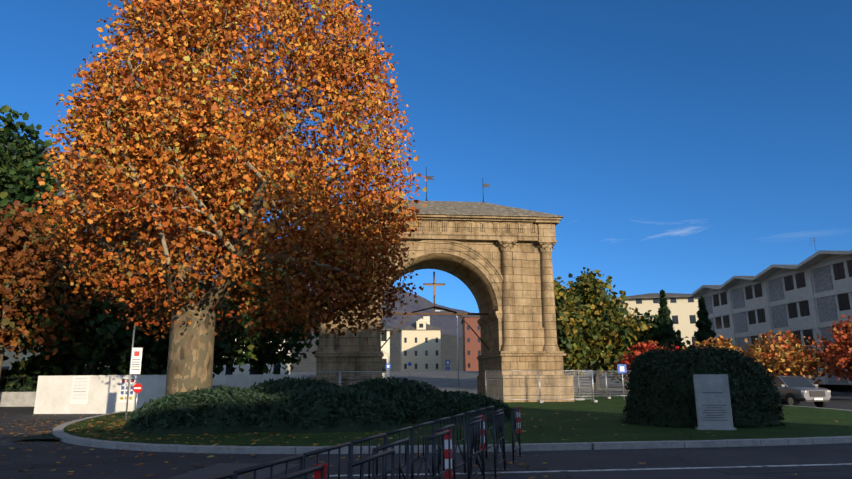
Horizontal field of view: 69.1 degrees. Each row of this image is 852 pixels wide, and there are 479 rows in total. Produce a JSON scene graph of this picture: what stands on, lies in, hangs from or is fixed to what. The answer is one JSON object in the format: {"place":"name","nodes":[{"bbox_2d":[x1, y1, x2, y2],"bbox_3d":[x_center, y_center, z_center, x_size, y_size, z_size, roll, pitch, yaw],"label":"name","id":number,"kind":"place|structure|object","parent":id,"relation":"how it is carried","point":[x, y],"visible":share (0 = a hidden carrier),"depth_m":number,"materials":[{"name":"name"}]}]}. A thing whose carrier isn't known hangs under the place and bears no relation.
{"place":"outdoors","nodes":[
{"label":"outdoors","id":0,"kind":"place"},
{"bbox_2d":[0,311,108,369],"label":"house","id":1,"kind":"structure","parent":0,"point":[7,363],"depth_m":78.43,"materials":[{"name":"tile"}]},
{"bbox_2d":[0,144,470,336],"bbox_3d":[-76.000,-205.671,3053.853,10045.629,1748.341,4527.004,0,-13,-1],"label":"mountain ridge","id":2,"kind":"structure","parent":0,"point":[446,324],"depth_m":4506.54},
{"bbox_2d":[212,332,290,385],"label":"house","id":3,"kind":"structure","parent":0,"point":[219,379],"depth_m":85.09,"materials":[{"name":"tile"}]},
{"bbox_2d":[399,323,441,370],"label":"cream house","id":4,"kind":"structure","parent":0,"point":[420,350],"depth_m":213.35,"materials":[{"name":"paint"}]},
{"bbox_2d":[416,316,429,329],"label":"cream house dormer","id":5,"kind":"object","parent":4,"relation":"attached to","point":[421,323],"visible":0.79,"depth_m":214.74,"materials":[{"name":"beige paint"}]},
{"bbox_2d":[0,393,851,478],"bbox_3d":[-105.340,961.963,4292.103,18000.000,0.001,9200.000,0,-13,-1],"label":"road","id":6,"kind":"structure","parent":0,"point":[160,468],"depth_m":13.50,"materials":[{"name":"grey asphalt"}]},
{"bbox_2d":[0,377,36,406],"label":"park wall railing","id":7,"kind":"object","parent":6,"relation":"on","point":[17,399],"visible":0.48,"depth_m":43.28,"materials":[{"name":"concrete"}]},
{"bbox_2d":[0,218,77,376],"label":"tree","id":8,"kind":"object","parent":6,"relation":"on","point":[2,347],"visible":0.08,"depth_m":39.83,"materials":[{"name":"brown plant"}]},
{"bbox_2d":[0,200,106,359],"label":"autumn tree leaves","id":9,"kind":"object","parent":8,"relation":"attached to","point":[13,241],"visible":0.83,"depth_m":39.51,"materials":[{"name":"plant"}]},
{"bbox_2d":[0,105,107,360],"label":"dark tree leaves","id":10,"kind":"object","parent":6,"relation":"on","point":[12,155],"depth_m":48.38,"materials":[{"name":"green plant"}]},
{"bbox_2d":[0,354,165,391],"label":"park hedge","id":11,"kind":"object","parent":6,"relation":"on","point":[16,370],"depth_m":47.35,"materials":[{"name":"green plant"}]},
{"bbox_2d":[7,251,170,384],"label":"dark tree leaves","id":12,"kind":"object","parent":6,"relation":"on","point":[103,333],"depth_m":42.74,"materials":[{"name":"green plant"}]},
{"bbox_2d":[58,233,163,367],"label":"dark tree leaves","id":13,"kind":"object","parent":6,"relation":"on","point":[136,265],"depth_m":55.99,"materials":[{"name":"plant"}]},
{"bbox_2d":[34,374,300,413],"bbox_3d":[-13.924,8.456,33.988,13.981,2.000,2.447,3,-13,-15],"label":"site hoarding","id":14,"kind":"object","parent":6,"relation":"on","point":[87,394],"visible":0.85,"depth_m":33.15,"materials":[{"name":"white"}]},
{"bbox_2d":[97,271,260,377],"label":"dark tree leaves","id":15,"kind":"object","parent":6,"relation":"on","point":[227,343],"depth_m":46.93,"materials":[{"name":"green plant"}]},
{"bbox_2d":[214,260,320,374],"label":"dark tree leaves","id":16,"kind":"object","parent":6,"relation":"on","point":[272,355],"depth_m":56.12,"materials":[{"name":"plant"}]},
{"bbox_2d":[203,405,523,478],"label":"pedestrian barriers","id":17,"kind":"object","parent":6,"relation":"on","point":[473,442],"visible":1,"depth_m":8.07,"materials":[{"name":"grey metal"}]},
{"bbox_2d":[314,406,520,478],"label":"barrier reflectors","id":18,"kind":"object","parent":17,"relation":"on","point":[317,474],"visible":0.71,"depth_m":8.00,"materials":[{"name":"red plastic"}]},
{"bbox_2d":[0,409,838,478],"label":"fallen leaves","id":19,"kind":"object","parent":6,"relation":"on","point":[314,444],"visible":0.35,"depth_m":18.01,"materials":[{"name":"plant"}]},
{"bbox_2d":[0,439,851,478],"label":"road patches","id":20,"kind":"object","parent":6,"relation":"on","point":[218,469],"visible":0.71,"depth_m":12.32,"materials":[{"name":"grey asphalt"}]},
{"bbox_2d":[309,167,574,401],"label":"arch of augustus","id":21,"kind":"structure","parent":6,"relation":"on","point":[496,259],"depth_m":44.40,"materials":[{"name":"stone"}]},
{"bbox_2d":[52,393,851,453],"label":"kerb","id":22,"kind":"structure","parent":6,"relation":"on","point":[58,431],"depth_m":15.49,"materials":[{"name":"grey concrete"}]},
{"bbox_2d":[386,310,626,399],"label":"street furniture","id":23,"kind":"object","parent":6,"relation":"on","point":[622,369],"visible":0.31,"depth_m":76.61,"materials":[{"name":"grey metal"}]},
{"bbox_2d":[553,276,605,375],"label":"yellow tree leaves","id":24,"kind":"object","parent":6,"relation":"on","point":[570,341],"depth_m":64.99,"materials":[{"name":"plant"}]},
{"bbox_2d":[312,463,851,476],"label":"lane line","id":25,"kind":"object","parent":6,"relation":"on","point":[628,469],"visible":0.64,"depth_m":11.97,"materials":[{"name":"white paint"}]},
{"bbox_2d":[557,267,653,389],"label":"yellow tree leaves","id":26,"kind":"object","parent":6,"relation":"on","point":[594,293],"depth_m":69.86,"materials":[{"name":"plant"}]},
{"bbox_2d":[614,340,678,381],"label":"red shrub leaves","id":27,"kind":"object","parent":6,"relation":"on","point":[639,347],"depth_m":55.44,"materials":[{"name":"red plant"}]},
{"bbox_2d":[656,289,681,348],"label":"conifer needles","id":28,"kind":"object","parent":6,"relation":"on","point":[665,322],"depth_m":71.53,"materials":[{"name":"green plant"}]},
{"bbox_2d":[680,341,716,350],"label":"red shrub leaves","id":29,"kind":"object","parent":6,"relation":"on","point":[698,345],"depth_m":56.70,"materials":[{"name":"plant"}]},
{"bbox_2d":[693,296,715,345],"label":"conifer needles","id":30,"kind":"object","parent":6,"relation":"on","point":[703,324],"depth_m":73.80,"materials":[{"name":"green plant"}]},
{"bbox_2d":[694,334,756,361],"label":"tan tree leaves","id":31,"kind":"object","parent":6,"relation":"on","point":[719,341],"visible":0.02,"depth_m":47.60,"materials":[{"name":"orange plant"}]},
{"bbox_2d":[737,329,829,384],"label":"tan tree leaves","id":32,"kind":"object","parent":6,"relation":"on","point":[792,358],"depth_m":45.06,"materials":[{"name":"orange plant"}]},
{"bbox_2d":[770,375,830,407],"bbox_3d":[20.977,8.776,35.889,2.240,1.769,4.714,1,-13,-7],"label":"silver suv","id":33,"kind":"object","parent":6,"relation":"on","point":[795,390],"visible":0.71,"depth_m":34.46,"materials":[{"name":"grey metal"}]},
{"bbox_2d":[805,315,851,381],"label":"rust tree leaves","id":34,"kind":"object","parent":6,"relation":"on","point":[837,358],"depth_m":43.86,"materials":[{"name":"red plant"}]},
{"bbox_2d":[0,0,851,312],"label":"sky","id":35,"kind":"structure","parent":0,"point":[680,146],"materials":[{"name":"blue"}]},
{"bbox_2d":[290,325,564,371],"bbox_3d":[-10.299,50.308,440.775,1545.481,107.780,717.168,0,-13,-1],"label":"buildings","id":36,"kind":"structure","parent":0,"point":[448,349],"depth_m":506.88,"materials":[{"name":"grey paint"}]},
{"bbox_2d":[63,393,851,445],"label":"lawn","id":37,"kind":"structure","parent":0,"point":[799,422],"depth_m":19.00,"materials":[{"name":"green plant"}]},
{"bbox_2d":[125,326,142,419],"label":"sign poles","id":38,"kind":"object","parent":37,"relation":"on","point":[135,360],"visible":0.92,"depth_m":26.17,"materials":[{"name":"grey metal"}]},
{"bbox_2d":[32,0,426,394],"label":"plane tree","id":39,"kind":"object","parent":37,"relation":"on","point":[188,125],"depth_m":26.01,"materials":[{"name":"orange plant"}]},
{"bbox_2d":[14,380,514,438],"bbox_3d":[-3.426,6.152,23.488,18.000,1.652,10.000,0,-13,-1],"label":"shrub bed","id":40,"kind":"object","parent":37,"relation":"on","point":[344,426],"visible":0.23,"depth_m":19.50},
{"bbox_2d":[124,375,514,433],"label":"juniper sprays","id":41,"kind":"object","parent":37,"relation":"on","point":[312,391],"visible":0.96,"depth_m":20.60,"materials":[{"name":"green plant"}]},
{"bbox_2d":[285,371,393,383],"bbox_3d":[-5.444,9.468,39.433,6.997,2.066,0.680,1,-13,-5],"label":"fence","id":42,"kind":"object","parent":37,"relation":"on","point":[351,376],"depth_m":39.62,"materials":[{"name":"grey metal"}]},
{"bbox_2d":[308,371,372,383],"bbox_3d":[-5.238,9.290,38.645,4.212,2.066,0.680,3,-13,-15],"label":"fence","id":43,"kind":"object","parent":37,"relation":"on","point":[341,375],"visible":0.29,"depth_m":38.79,"materials":[{"name":"grey metal"}]},
{"bbox_2d":[485,370,597,402],"bbox_3d":[9.904,10.487,44.471,6.219,2.066,13.153,-8,-15,30],"label":"metal fence","id":44,"kind":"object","parent":37,"relation":"on","point":[578,398],"depth_m":40.87,"materials":[{"name":"grey metal"}]},
{"bbox_2d":[566,371,629,398],"bbox_3d":[17.135,11.268,48.191,13.711,2.066,1.013,4,-13,-19],"label":"fence","id":45,"kind":"object","parent":37,"relation":"on","point":[605,377],"visible":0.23,"depth_m":46.93,"materials":[{"name":"grey metal"}]},
{"bbox_2d":[621,343,785,428],"bbox_3d":[9.832,5.093,22.064,5.604,2.944,5.010,0,-13,-1],"label":"hedge","id":46,"kind":"object","parent":37,"relation":"on","point":[692,352],"depth_m":20.60,"materials":[{"name":"green plant"}]},
{"bbox_2d":[693,374,735,429],"bbox_3d":[8.979,5.085,19.370,1.120,1.690,0.280,-3,-13,12],"label":"stone plaque","id":47,"kind":"object","parent":37,"relation":"on","point":[713,402],"visible":0.98,"depth_m":19.30,"materials":[{"name":"grey stone"}]},
{"bbox_2d":[461,315,480,370],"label":"red house","id":48,"kind":"structure","parent":0,"point":[471,346],"depth_m":177.41,"materials":[{"name":"paint"}]},
{"bbox_2d":[212,371,851,394],"bbox_3d":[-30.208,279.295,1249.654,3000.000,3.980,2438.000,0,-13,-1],"label":"ground","id":49,"kind":"structure","parent":0,"point":[444,380],"depth_m":91.44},
{"bbox_2d":[381,327,392,380],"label":"house","id":50,"kind":"structure","parent":49,"relation":"on","point":[385,348],"depth_m":92.11,"materials":[{"name":"paint"}]},
{"bbox_2d":[570,368,613,376],"bbox_3d":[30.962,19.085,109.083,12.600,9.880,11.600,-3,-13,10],"label":"parked car","id":51,"kind":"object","parent":49,"relation":"on","point":[590,375],"depth_m":103.82,"materials":[{"name":"grey metal"}]},
{"bbox_2d":[598,310,690,386],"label":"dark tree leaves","id":52,"kind":"object","parent":49,"relation":"on","point":[653,335],"visible":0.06,"depth_m":72.87,"materials":[{"name":"plant"}]},
{"bbox_2d":[616,293,698,346],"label":"beige block","id":53,"kind":"structure","parent":49,"relation":"on","point":[683,308],"depth_m":112.15,"materials":[{"name":"paint"}]},
{"bbox_2d":[690,238,851,384],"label":"modern block","id":54,"kind":"structure","parent":49,"relation":"on","point":[811,296],"depth_m":69.85,"materials":[{"name":"stone"}]}
]}

